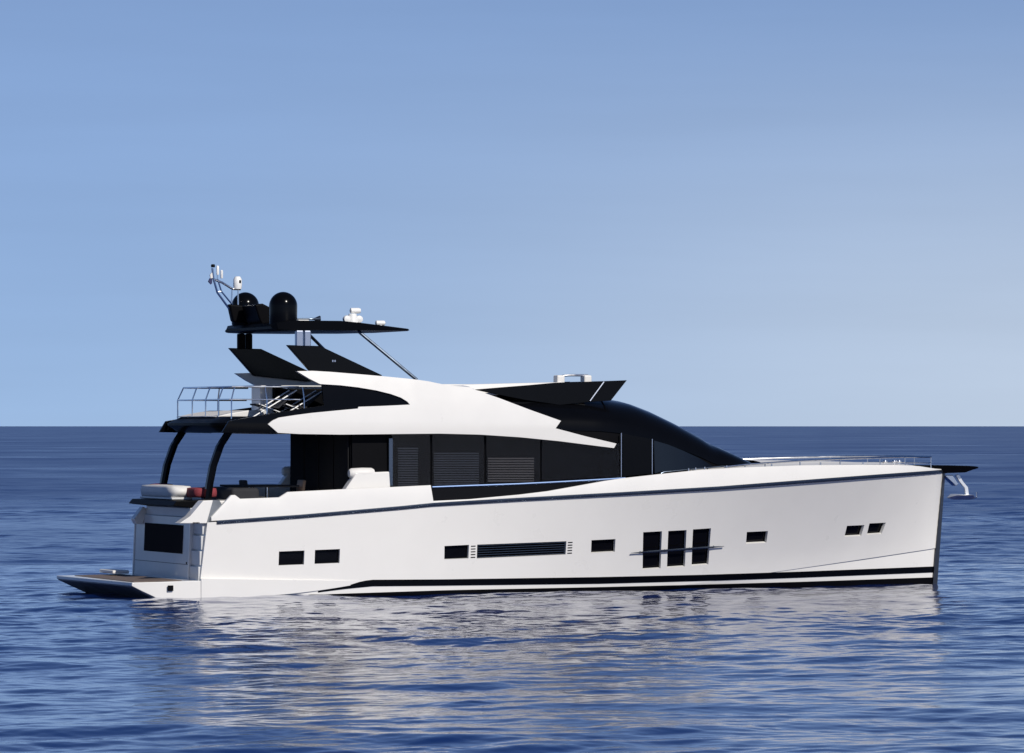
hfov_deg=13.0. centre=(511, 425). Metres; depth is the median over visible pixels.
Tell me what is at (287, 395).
sling chair
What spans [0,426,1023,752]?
sea
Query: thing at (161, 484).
cushion
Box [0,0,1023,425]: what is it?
sky
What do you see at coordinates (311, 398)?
sling chair
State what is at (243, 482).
deck chair
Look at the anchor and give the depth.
123.13 m
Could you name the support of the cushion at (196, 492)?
on the motor yacht
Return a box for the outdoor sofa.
[140,485,191,499]
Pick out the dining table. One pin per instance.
(266, 486)
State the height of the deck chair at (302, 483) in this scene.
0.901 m
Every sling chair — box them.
[250,390,296,415]
[281,390,321,411]
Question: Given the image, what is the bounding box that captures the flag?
[208,273,212,284]
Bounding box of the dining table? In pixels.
[220,484,299,497]
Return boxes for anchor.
[947,474,976,499]
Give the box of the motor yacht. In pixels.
[57,264,977,597]
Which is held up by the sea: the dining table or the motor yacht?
the motor yacht
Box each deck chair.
[239,480,264,497]
[296,480,305,490]
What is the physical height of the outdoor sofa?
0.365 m
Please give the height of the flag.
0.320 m
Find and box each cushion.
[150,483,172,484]
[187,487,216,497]

